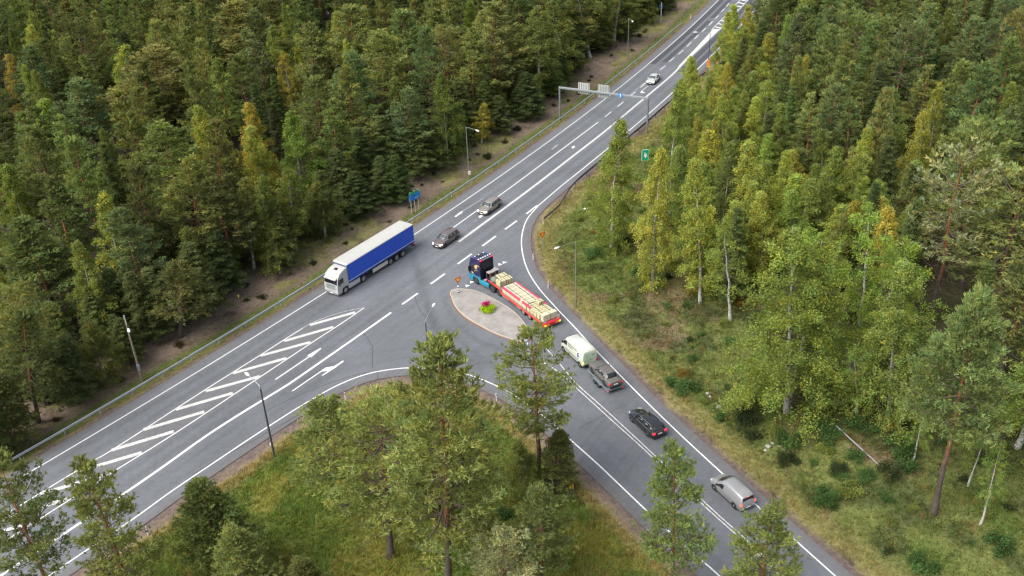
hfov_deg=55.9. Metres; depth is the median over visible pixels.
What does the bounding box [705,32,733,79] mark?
birch tree
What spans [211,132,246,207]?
birch tree
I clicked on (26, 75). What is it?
birch tree
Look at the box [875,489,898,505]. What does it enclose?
bush
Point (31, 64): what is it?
pine tree
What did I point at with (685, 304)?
bush
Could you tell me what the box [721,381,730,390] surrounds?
bush
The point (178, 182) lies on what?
pine tree
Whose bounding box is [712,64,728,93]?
birch tree
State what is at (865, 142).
birch tree
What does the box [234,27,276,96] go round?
pine tree
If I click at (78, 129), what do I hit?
spruce tree
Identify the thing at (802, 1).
birch tree
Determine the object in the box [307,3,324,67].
spruce tree
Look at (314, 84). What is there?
pine tree
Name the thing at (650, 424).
estate car
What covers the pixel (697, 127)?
birch tree
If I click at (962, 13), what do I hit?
pine tree
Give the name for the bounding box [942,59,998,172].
pine tree
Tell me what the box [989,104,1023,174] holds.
pine tree
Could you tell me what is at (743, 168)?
birch tree
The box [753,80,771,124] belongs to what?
birch tree
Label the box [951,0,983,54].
pine tree
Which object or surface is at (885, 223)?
birch tree
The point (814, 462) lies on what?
bush
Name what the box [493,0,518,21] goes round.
pine tree
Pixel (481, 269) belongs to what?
loader lorry
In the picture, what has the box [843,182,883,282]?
spruce tree
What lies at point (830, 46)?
pine tree
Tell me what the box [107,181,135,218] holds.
birch tree
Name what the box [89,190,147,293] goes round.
birch tree
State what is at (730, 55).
birch tree
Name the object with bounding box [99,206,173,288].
pine tree
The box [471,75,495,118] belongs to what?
spruce tree
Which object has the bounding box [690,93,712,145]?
birch tree
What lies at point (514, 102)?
spruce tree
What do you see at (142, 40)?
spruce tree
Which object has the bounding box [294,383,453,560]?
pine tree
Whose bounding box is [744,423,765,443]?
bush
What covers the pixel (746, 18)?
birch tree
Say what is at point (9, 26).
pine tree
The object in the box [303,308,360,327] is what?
hatch tip marking
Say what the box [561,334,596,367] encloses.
delivery van
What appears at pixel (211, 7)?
pine tree
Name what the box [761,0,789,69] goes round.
pine tree
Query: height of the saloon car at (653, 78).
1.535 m
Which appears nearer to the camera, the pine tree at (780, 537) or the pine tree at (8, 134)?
the pine tree at (780, 537)
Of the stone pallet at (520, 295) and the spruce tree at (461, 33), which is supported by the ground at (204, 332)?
the spruce tree at (461, 33)
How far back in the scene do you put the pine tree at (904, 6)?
192.30 m
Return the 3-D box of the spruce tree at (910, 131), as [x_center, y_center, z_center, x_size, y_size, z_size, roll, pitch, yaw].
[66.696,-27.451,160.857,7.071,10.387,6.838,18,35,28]
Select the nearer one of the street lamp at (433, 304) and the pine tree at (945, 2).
the street lamp at (433, 304)
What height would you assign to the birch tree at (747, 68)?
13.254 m
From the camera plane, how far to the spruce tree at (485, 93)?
174.09 m
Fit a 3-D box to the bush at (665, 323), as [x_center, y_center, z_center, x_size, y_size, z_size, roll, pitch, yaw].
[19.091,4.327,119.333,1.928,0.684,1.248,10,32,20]
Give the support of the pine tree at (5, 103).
on the ground at (204, 332)
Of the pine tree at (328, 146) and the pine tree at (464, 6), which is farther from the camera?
the pine tree at (464, 6)
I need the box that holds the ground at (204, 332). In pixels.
[0,0,1023,575]
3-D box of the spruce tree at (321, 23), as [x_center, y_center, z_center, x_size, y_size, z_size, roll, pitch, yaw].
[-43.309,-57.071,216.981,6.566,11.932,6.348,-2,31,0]
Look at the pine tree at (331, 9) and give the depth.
230.00 m
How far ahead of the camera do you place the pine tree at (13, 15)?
219.31 m
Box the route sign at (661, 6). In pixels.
[659,2,662,22]
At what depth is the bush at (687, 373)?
109.81 m
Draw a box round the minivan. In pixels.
[710,473,755,510]
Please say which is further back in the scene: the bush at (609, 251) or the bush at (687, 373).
the bush at (609, 251)
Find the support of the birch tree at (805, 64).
on the ground at (204, 332)
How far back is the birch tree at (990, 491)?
84.71 m
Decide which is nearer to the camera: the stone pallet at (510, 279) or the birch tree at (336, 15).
the stone pallet at (510, 279)
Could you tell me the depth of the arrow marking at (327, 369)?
114.10 m
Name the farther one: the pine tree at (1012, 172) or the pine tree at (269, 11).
the pine tree at (269, 11)
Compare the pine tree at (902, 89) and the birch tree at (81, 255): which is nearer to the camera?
the birch tree at (81, 255)
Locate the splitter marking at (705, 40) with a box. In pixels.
[678,29,718,66]
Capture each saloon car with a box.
[589,360,621,388]
[646,73,660,83]
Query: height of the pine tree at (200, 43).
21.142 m
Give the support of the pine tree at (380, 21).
on the ground at (204, 332)
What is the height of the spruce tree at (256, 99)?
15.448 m
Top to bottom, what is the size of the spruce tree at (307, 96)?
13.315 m
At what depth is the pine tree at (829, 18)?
178.22 m
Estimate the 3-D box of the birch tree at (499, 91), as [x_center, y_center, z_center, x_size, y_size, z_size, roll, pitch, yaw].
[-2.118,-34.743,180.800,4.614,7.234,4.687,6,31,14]
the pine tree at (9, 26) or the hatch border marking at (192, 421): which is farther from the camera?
the pine tree at (9, 26)
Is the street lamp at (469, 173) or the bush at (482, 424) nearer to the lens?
the bush at (482, 424)
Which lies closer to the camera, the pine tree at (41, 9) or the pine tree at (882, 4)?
the pine tree at (882, 4)
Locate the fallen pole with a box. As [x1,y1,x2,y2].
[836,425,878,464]
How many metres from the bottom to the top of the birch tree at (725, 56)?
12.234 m
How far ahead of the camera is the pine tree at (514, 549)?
74.27 m
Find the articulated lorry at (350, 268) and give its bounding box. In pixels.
[323,220,414,295]
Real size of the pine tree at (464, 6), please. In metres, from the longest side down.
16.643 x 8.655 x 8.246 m
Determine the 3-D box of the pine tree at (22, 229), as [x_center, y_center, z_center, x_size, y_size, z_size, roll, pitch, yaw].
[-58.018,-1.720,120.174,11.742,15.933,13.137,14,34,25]
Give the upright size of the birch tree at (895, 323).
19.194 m
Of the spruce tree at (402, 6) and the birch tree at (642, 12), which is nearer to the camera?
the spruce tree at (402, 6)
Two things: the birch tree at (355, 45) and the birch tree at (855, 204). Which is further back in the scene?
the birch tree at (355, 45)
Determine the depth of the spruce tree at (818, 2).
222.06 m
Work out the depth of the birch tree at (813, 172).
129.15 m
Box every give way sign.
[455,277,460,292]
[540,232,544,250]
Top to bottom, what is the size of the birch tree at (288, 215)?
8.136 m
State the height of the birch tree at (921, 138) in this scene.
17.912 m
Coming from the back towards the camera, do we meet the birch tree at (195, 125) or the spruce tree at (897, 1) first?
the spruce tree at (897, 1)
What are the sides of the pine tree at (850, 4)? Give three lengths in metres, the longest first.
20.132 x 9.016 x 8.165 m
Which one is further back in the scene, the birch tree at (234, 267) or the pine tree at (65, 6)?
the pine tree at (65, 6)
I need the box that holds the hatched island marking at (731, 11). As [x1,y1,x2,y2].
[711,0,747,29]
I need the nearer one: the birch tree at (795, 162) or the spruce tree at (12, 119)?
the birch tree at (795, 162)
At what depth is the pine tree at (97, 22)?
193.65 m
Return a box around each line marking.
[0,122,597,575]
[12,14,835,575]
[402,3,728,363]
[458,67,679,241]
[547,349,772,564]
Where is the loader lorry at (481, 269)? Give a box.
[468,251,560,327]
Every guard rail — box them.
[4,22,682,464]
[544,71,705,218]
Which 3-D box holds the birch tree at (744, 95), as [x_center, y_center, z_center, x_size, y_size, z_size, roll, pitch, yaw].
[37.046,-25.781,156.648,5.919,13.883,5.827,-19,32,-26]
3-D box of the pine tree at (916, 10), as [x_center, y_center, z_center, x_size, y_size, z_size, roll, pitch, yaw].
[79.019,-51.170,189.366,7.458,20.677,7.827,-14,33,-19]
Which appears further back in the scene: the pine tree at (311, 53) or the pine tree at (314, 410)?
the pine tree at (311, 53)
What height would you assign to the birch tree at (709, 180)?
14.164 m
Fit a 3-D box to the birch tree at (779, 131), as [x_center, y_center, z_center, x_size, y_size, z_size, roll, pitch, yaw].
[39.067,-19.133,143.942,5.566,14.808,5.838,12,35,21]
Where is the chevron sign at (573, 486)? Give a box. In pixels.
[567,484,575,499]
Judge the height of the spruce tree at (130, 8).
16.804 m
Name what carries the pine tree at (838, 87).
on the ground at (204, 332)
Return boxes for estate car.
[432,227,459,247]
[477,196,501,214]
[628,408,666,438]
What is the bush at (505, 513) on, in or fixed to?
on the ground at (204, 332)
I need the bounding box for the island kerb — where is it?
[450,288,526,341]
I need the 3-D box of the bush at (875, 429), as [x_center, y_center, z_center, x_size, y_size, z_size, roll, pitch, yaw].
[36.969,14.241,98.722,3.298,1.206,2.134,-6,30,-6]
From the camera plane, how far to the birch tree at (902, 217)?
119.87 m
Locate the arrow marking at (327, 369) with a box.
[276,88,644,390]
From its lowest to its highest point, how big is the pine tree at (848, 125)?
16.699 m
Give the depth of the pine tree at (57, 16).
189.74 m
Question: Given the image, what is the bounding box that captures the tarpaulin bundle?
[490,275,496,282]
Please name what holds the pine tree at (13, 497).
on the ground at (204, 332)
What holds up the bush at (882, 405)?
on the ground at (204, 332)
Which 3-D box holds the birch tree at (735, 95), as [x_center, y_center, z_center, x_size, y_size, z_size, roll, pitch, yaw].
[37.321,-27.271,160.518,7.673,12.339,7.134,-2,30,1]
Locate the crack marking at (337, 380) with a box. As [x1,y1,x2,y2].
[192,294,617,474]
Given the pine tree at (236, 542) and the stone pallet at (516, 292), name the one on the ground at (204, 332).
the pine tree at (236, 542)
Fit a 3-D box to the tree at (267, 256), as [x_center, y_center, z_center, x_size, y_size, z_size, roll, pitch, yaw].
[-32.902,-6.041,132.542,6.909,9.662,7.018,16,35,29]
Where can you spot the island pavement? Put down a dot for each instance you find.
(501, 319)
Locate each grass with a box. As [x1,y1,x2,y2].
[3,0,707,469]
[95,382,670,575]
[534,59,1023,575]
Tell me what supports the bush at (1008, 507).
on the ground at (204, 332)
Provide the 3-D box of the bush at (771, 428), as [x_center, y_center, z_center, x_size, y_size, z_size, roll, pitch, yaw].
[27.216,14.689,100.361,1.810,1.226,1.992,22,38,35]
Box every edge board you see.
[502,286,520,300]
[516,282,547,304]
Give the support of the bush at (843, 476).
on the ground at (204, 332)
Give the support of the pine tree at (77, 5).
on the ground at (204, 332)
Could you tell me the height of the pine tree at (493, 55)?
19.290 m
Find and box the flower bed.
[479,299,497,313]
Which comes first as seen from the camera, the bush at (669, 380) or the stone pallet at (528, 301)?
the bush at (669, 380)
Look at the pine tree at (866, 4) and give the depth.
205.44 m
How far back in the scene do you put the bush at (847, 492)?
91.78 m
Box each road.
[0,0,852,575]
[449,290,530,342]
[650,0,758,71]
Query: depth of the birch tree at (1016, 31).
168.46 m
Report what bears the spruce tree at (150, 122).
on the ground at (204, 332)
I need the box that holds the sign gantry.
[559,82,648,132]
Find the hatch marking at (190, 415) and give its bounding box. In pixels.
[3,311,354,530]
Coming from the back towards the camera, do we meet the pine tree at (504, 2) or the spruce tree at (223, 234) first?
the pine tree at (504, 2)
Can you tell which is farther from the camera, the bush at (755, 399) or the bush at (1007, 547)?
the bush at (755, 399)
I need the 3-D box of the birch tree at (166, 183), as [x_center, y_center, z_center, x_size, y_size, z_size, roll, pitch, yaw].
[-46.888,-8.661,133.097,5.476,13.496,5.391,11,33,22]
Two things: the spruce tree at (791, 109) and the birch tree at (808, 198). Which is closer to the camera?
the birch tree at (808, 198)
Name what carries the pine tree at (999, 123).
on the ground at (204, 332)
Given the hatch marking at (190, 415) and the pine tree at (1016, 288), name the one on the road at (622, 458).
the hatch marking at (190, 415)
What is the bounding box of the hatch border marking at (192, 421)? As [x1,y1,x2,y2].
[10,308,363,537]
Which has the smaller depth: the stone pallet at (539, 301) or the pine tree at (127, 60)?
the stone pallet at (539, 301)
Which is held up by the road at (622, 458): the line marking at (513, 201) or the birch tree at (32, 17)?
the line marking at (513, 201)
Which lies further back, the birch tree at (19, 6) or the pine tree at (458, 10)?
the birch tree at (19, 6)
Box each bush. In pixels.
[50,416,63,421]
[172,340,184,348]
[256,294,266,299]
[308,258,316,265]
[471,416,490,430]
[482,152,491,159]
[496,505,517,522]
[512,126,521,130]
[571,214,583,221]
[583,245,605,260]
[603,246,614,254]
[607,293,620,302]
[628,254,639,260]
[628,263,642,276]
[660,301,676,310]
[661,321,673,325]
[661,375,679,387]
[665,273,672,279]
[667,252,680,263]
[672,376,701,397]
[676,366,690,377]
[680,301,692,309]
[686,341,698,346]
[686,352,699,362]
[691,379,700,392]
[698,399,711,404]
[713,409,729,422]
[720,318,731,327]
[720,335,737,345]
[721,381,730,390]
[732,405,756,424]
[734,292,757,308]
[735,406,765,428]
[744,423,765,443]
[754,396,767,405]
[765,421,780,436]
[773,425,803,448]
[775,447,802,468]
[800,407,832,432]
[807,458,817,465]
[811,483,844,507]
[812,439,835,456]
[815,429,835,450]
[818,496,840,511]
[821,424,847,443]
[828,457,850,476]
[828,470,855,482]
[833,478,866,499]
[839,413,865,432]
[841,479,859,496]
[842,447,866,465]
[855,464,880,484]
[859,420,890,436]
[875,401,892,412]
[875,458,904,485]
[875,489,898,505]
[877,513,898,525]
[882,417,896,427]
[883,430,924,462]
[883,544,896,554]
[896,456,921,475]
[901,419,911,430]
[907,545,945,575]
[908,501,921,515]
[934,439,945,446]
[955,439,966,450]
[956,473,968,481]
[961,487,976,499]
[969,537,975,545]
[970,445,1007,467]
[976,509,993,519]
[981,528,1018,560]
[998,501,1018,512]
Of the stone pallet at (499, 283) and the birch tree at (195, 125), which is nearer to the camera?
the stone pallet at (499, 283)
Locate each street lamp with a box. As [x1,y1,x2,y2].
[123,315,143,381]
[245,372,275,457]
[425,303,435,373]
[466,127,478,178]
[554,242,576,306]
[627,19,632,59]
[694,32,710,74]
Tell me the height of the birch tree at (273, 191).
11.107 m
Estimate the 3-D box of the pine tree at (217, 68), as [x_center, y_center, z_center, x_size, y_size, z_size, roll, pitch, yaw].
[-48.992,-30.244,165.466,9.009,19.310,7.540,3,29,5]
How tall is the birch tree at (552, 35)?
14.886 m
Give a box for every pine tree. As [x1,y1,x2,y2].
[0,0,26,45]
[0,4,25,58]
[0,13,20,90]
[0,62,8,88]
[0,87,15,145]
[0,99,23,173]
[0,142,36,231]
[0,214,101,324]
[0,276,68,405]
[0,306,73,423]
[0,370,44,453]
[0,445,72,575]
[10,43,66,111]
[12,110,58,199]
[14,123,55,225]
[15,92,57,160]
[15,124,86,231]
[18,4,44,32]
[19,0,58,40]
[34,38,68,109]
[35,0,59,27]
[35,175,109,281]
[41,75,127,153]
[44,12,86,79]
[50,32,117,92]
[50,113,99,210]
[51,0,89,53]
[56,12,110,123]
[58,135,126,262]
[58,451,171,575]
[66,68,115,159]
[69,0,100,57]
[73,0,111,34]
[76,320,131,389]
[77,53,116,137]
[79,0,113,53]
[88,10,120,70]
[96,0,117,15]
[97,43,204,148]
[99,15,121,86]
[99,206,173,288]
[103,0,129,28]
[108,87,168,214]
[117,0,147,48]
[117,54,137,106]
[120,161,178,291]
[121,0,152,55]
[122,118,218,214]
[125,58,177,140]
[125,86,169,152]
[134,0,169,35]
[143,257,217,338]
[145,17,189,92]
[149,0,185,32]
[153,152,245,245]
[162,0,198,53]
[168,4,201,97]
[168,475,277,575]
[177,58,228,171]
[186,0,220,29]
[189,2,221,40]
[189,35,227,126]
[191,175,264,271]
[195,3,230,56]
[195,117,246,214]
[202,0,222,15]
[206,57,247,158]
[206,520,293,575]
[207,0,294,72]
[208,0,241,18]
[222,53,273,122]
[224,12,256,51]
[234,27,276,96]
[239,7,290,68]
[240,0,258,17]
[244,32,280,118]
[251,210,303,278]
[257,0,283,36]
[266,0,293,41]
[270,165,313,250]
[276,22,337,100]
[280,0,305,31]
[282,0,323,59]
[283,392,377,516]
[283,554,332,575]
[286,74,349,160]
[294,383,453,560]
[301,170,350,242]
[306,0,333,18]
[308,0,335,28]
[313,96,359,169]
[321,2,386,82]
[321,48,389,127]
[323,0,364,48]
[327,0,357,15]
[329,65,380,168]
[350,28,426,127]
[352,0,383,30]
[366,0,390,27]
[366,327,515,575]
[373,0,392,33]
[375,8,439,84]
[384,85,440,166]
[404,0,426,37]
[404,22,418,76]
[404,25,451,127]
[415,7,470,94]
[421,0,452,46]
[424,24,468,90]
[434,0,466,82]
[435,0,467,43]
[447,26,499,107]
[456,521,544,575]
[457,0,476,32]
[458,0,489,25]
[462,0,537,100]
[477,16,515,88]
[490,319,579,473]
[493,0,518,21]
[500,0,534,36]
[501,479,580,575]
[517,0,544,21]
[526,428,582,497]
[530,0,552,45]
[540,0,571,30]
[566,0,589,20]
[630,0,647,4]
[632,435,720,575]
[719,496,811,575]
[748,0,788,45]
[750,0,789,23]
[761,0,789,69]
[767,11,817,97]
[777,4,821,58]
[782,90,831,172]
[803,80,853,157]
[804,6,843,99]
[806,23,842,128]
[807,23,843,109]
[811,55,863,147]
[812,0,846,29]
[819,0,844,19]
[819,41,866,143]
[820,0,861,56]
[823,97,862,180]
[825,6,884,110]
[834,0,865,38]
[842,86,896,181]
[846,0,873,47]
[847,19,891,131]
[856,0,901,27]
[856,11,899,62]
[857,38,900,125]
[863,0,899,39]
[871,17,936,116]
[880,12,918,70]
[887,33,913,105]
[890,162,944,251]
[891,63,947,150]
[896,0,945,101]
[896,280,1023,515]
[897,0,938,36]
[898,0,913,20]
[899,135,1005,326]
[900,0,926,68]
[901,2,947,93]
[922,116,1016,293]
[930,161,1023,297]
[935,109,1021,261]
[936,0,947,14]
[936,0,985,68]
[937,13,993,90]
[940,58,986,158]
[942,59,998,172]
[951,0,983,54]
[968,237,1023,385]
[974,35,1023,148]
[977,35,1023,109]
[978,0,1023,102]
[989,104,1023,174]
[990,0,1015,22]
[990,4,1023,62]
[992,0,1023,38]
[996,3,1023,84]
[1013,205,1023,245]
[1017,96,1023,120]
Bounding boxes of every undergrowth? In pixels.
[1,13,657,413]
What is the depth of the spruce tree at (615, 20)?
223.88 m
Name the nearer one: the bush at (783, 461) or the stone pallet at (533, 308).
the bush at (783, 461)
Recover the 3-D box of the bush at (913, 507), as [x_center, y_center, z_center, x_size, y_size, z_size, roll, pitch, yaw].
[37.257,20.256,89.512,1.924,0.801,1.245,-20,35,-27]
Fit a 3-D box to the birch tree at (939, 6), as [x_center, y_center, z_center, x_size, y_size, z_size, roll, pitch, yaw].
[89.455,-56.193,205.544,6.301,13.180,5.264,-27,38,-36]
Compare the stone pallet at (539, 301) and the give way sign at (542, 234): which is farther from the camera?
the give way sign at (542, 234)
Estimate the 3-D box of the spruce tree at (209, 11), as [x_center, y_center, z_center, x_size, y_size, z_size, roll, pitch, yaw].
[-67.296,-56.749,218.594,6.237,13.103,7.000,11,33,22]
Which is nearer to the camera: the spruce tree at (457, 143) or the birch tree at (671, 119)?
the birch tree at (671, 119)
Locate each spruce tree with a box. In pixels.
[0,247,23,314]
[0,399,14,462]
[2,111,17,166]
[16,358,49,404]
[31,224,63,281]
[39,300,82,350]
[40,24,66,74]
[40,332,99,412]
[53,55,75,118]
[69,117,98,193]
[76,289,112,352]
[97,141,142,246]
[99,267,140,328]
[100,18,117,82]
[106,313,134,359]
[109,317,147,368]
[113,0,128,51]
[119,31,137,81]
[120,270,164,342]
[127,5,146,53]
[135,26,158,76]
[138,239,165,292]
[138,266,178,339]
[147,120,172,193]
[150,222,181,288]
[164,94,185,146]
[169,132,198,218]
[172,58,192,115]
[175,241,236,322]
[182,109,198,155]
[201,229,246,293]
[203,25,228,104]
[206,9,227,57]
[217,49,238,94]
[222,227,240,261]
[237,131,254,176]
[248,83,278,157]
[266,103,294,179]
[269,74,294,145]
[272,211,299,266]
[299,82,328,149]
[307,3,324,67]
[308,63,327,128]
[313,8,327,52]
[325,20,343,62]
[325,147,363,210]
[326,55,336,106]
[337,145,364,177]
[339,170,382,220]
[350,127,375,184]
[365,155,397,202]
[368,115,407,174]
[377,154,414,202]
[385,126,403,161]
[390,1,413,76]
[391,0,411,9]
[398,116,442,178]
[399,4,407,29]
[409,0,428,21]
[411,63,431,113]
[416,113,432,155]
[424,120,454,170]
[427,69,449,130]
[433,100,465,154]
[450,30,466,65]
[451,80,478,135]
[451,103,475,144]
[455,125,470,152]
[466,48,484,100]
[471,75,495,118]
[472,81,496,128]
[474,0,484,26]
[481,95,515,133]
[495,13,507,60]
[498,57,513,95]
[504,59,524,102]
[505,0,517,60]
[507,87,521,115]
[509,71,546,119]
[541,48,567,97]
[554,28,572,68]
[557,49,573,85]
[568,29,586,70]
[570,11,593,55]
[582,6,611,50]
[597,0,614,45]
[610,1,623,37]
[613,1,638,40]
[632,6,640,26]
[637,0,658,19]
[643,0,660,12]
[657,0,668,13]
[665,0,677,9]
[714,61,732,89]
[731,35,748,85]
[752,19,771,70]
[757,113,774,157]
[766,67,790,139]
[779,86,799,146]
[783,3,793,20]
[785,148,810,187]
[787,0,798,8]
[798,2,813,58]
[808,4,820,45]
[815,0,827,25]
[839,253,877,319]
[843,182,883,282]
[852,51,863,101]
[855,61,893,141]
[864,104,885,182]
[868,135,900,207]
[874,197,925,318]
[885,0,902,56]
[894,93,922,150]
[921,46,941,112]
[937,0,954,64]
[939,42,965,142]
[940,53,968,114]
[957,259,996,357]
[959,104,987,193]
[966,40,981,78]
[976,0,993,63]
[1001,95,1023,186]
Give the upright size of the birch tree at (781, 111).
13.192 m
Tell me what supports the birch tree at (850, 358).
on the ground at (204, 332)
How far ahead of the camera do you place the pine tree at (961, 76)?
152.37 m
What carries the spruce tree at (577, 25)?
on the ground at (204, 332)
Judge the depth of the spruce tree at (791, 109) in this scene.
143.71 m
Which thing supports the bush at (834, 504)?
on the ground at (204, 332)
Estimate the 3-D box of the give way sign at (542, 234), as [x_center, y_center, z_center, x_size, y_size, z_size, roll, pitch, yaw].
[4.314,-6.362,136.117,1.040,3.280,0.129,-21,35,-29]
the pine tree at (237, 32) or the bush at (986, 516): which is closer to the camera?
the bush at (986, 516)
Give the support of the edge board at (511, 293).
on the loader lorry at (481, 269)
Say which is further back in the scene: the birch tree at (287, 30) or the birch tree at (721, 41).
the birch tree at (287, 30)
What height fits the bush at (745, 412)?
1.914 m
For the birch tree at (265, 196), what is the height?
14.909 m
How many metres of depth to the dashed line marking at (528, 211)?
140.21 m
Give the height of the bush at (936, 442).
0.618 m
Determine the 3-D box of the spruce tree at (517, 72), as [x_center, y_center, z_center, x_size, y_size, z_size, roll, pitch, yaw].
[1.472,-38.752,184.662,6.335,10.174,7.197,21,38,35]
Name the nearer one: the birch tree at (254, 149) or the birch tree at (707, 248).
the birch tree at (707, 248)
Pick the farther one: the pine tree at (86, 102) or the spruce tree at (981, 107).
the pine tree at (86, 102)
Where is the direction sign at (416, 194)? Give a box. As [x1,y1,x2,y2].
[409,189,419,212]
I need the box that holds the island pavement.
[451,289,526,340]
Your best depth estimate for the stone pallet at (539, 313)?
119.01 m
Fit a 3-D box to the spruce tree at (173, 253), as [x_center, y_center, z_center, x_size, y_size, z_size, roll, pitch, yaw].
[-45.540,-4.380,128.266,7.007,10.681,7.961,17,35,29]
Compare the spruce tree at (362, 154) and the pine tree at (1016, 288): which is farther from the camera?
the spruce tree at (362, 154)
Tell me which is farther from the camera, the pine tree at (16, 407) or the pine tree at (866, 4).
the pine tree at (866, 4)
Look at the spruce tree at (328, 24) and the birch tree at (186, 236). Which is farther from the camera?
the spruce tree at (328, 24)
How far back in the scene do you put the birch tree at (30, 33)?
200.28 m
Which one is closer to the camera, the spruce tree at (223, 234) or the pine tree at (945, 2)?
the spruce tree at (223, 234)
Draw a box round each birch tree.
[0,162,47,260]
[0,222,12,271]
[0,269,36,351]
[0,338,29,391]
[2,54,33,122]
[7,0,27,46]
[8,28,31,72]
[17,0,32,16]
[19,64,53,119]
[20,23,45,79]
[26,11,46,61]
[30,69,56,124]
[35,97,62,166]
[50,30,69,66]
[63,239,121,334]
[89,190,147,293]
[90,161,115,219]
[99,128,134,192]
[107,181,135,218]
[110,44,141,108]
[145,19,174,90]
[159,179,188,244]
[161,21,182,62]
[174,17,217,81]
[175,226,227,291]
[189,116,214,172]
[190,103,240,201]
[199,55,237,127]
[206,241,249,291]
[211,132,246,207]
[220,226,247,255]
[229,175,264,268]
[237,102,281,189]
[241,174,297,268]
[242,124,286,203]
[251,186,313,264]
[261,26,297,115]
[275,109,330,204]
[276,49,302,113]
[276,193,307,243]
[279,6,294,60]
[280,3,294,64]
[292,34,310,84]
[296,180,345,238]
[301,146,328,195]
[322,11,350,72]
[332,74,357,117]
[336,151,358,198]
[341,39,364,125]
[344,33,372,100]
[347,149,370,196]
[360,4,375,81]
[366,31,390,91]
[379,27,395,90]
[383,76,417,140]
[388,36,408,82]
[425,72,473,170]
[462,0,476,48]
[471,102,494,142]
[492,85,511,118]
[499,439,550,504]
[510,37,532,72]
[515,5,570,101]
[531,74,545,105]
[532,21,562,76]
[539,0,590,80]
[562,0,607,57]
[583,117,644,256]
[589,0,648,42]
[599,20,618,49]
[613,0,638,26]
[622,144,683,296]
[637,1,646,23]
[640,0,658,23]
[646,81,694,213]
[661,144,695,234]
[667,153,689,216]
[668,78,698,141]
[669,57,702,111]
[669,157,726,303]
[671,99,702,150]
[678,194,730,279]
[681,160,726,239]
[682,55,701,101]
[683,82,701,119]
[686,116,709,163]
[688,119,714,176]
[689,87,725,147]
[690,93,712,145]
[692,128,721,186]
[695,216,751,321]
[699,118,722,177]
[701,75,721,146]
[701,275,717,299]
[702,87,725,169]
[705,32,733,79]
[708,156,740,263]
[708,222,875,446]
[711,141,740,221]
[712,41,736,79]
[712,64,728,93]
[712,94,741,168]
[713,11,740,69]
[714,48,735,86]
[715,206,750,304]
[716,198,760,284]
[717,61,736,112]
[722,126,741,174]
[723,3,750,57]
[723,85,746,125]
[724,122,740,160]
[725,98,751,152]
[726,138,783,266]
[730,75,749,121]
[730,89,752,142]
[731,45,763,103]
[731,179,759,267]
[734,26,752,56]
[734,52,752,83]
[735,4,755,56]
[741,96,770,163]
[741,190,783,287]
[744,70,763,132]
[749,134,760,160]
[750,61,775,96]
[751,79,776,138]
[751,132,774,181]
[752,0,776,45]
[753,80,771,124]
[754,47,771,79]
[755,160,773,208]
[761,67,779,125]
[762,32,777,75]
[763,116,789,172]
[763,143,787,212]
[766,149,793,235]
[769,173,811,255]
[771,189,815,283]
[772,201,952,376]
[773,103,803,146]
[775,13,800,83]
[777,149,808,198]
[777,178,823,266]
[783,54,810,124]
[789,0,812,46]
[789,54,816,143]
[790,0,816,28]
[803,163,824,227]
[807,128,833,187]
[808,172,835,242]
[813,145,847,226]
[818,202,858,283]
[822,208,854,297]
[828,260,941,445]
[829,344,877,415]
[832,153,873,228]
[837,125,875,203]
[842,63,874,141]
[843,175,870,223]
[847,199,863,261]
[848,196,887,266]
[856,296,880,327]
[858,204,898,290]
[859,178,896,221]
[871,86,910,188]
[874,211,901,292]
[893,159,934,233]
[894,108,936,212]
[896,202,931,261]
[904,407,933,459]
[907,81,944,161]
[916,106,945,177]
[932,8,956,86]
[934,0,943,40]
[942,169,979,238]
[961,415,997,486]
[975,137,1010,223]
[976,439,1011,524]
[978,154,1023,263]
[988,352,1023,449]
[989,80,1020,159]
[996,22,1023,98]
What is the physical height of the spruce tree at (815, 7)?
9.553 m
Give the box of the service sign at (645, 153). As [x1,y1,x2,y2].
[642,149,648,166]
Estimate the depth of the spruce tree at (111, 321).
114.56 m
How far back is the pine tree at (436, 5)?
217.87 m
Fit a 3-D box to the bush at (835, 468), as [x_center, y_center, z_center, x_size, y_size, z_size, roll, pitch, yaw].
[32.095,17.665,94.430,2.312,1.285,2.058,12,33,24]
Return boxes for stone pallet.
[496,278,503,287]
[501,277,508,285]
[502,285,511,294]
[505,275,512,283]
[506,287,515,297]
[510,290,519,300]
[514,293,523,303]
[518,296,527,306]
[522,299,532,309]
[525,294,534,298]
[527,303,535,312]
[530,305,538,314]
[533,308,541,316]
[535,298,543,304]
[536,310,544,319]
[540,309,556,322]
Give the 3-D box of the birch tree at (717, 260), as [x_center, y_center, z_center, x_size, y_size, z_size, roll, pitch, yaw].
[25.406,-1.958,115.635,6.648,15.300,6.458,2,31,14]
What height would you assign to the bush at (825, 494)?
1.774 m
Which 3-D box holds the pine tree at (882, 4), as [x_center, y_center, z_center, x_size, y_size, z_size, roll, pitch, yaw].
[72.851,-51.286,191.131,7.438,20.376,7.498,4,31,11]
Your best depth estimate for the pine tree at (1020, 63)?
159.28 m
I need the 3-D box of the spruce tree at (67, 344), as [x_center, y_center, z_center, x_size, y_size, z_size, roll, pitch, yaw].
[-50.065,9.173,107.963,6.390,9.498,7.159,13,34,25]
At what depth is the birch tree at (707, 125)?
137.84 m
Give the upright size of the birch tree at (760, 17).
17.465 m
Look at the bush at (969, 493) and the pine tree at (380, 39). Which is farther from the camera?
the pine tree at (380, 39)
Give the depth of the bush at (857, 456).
95.38 m

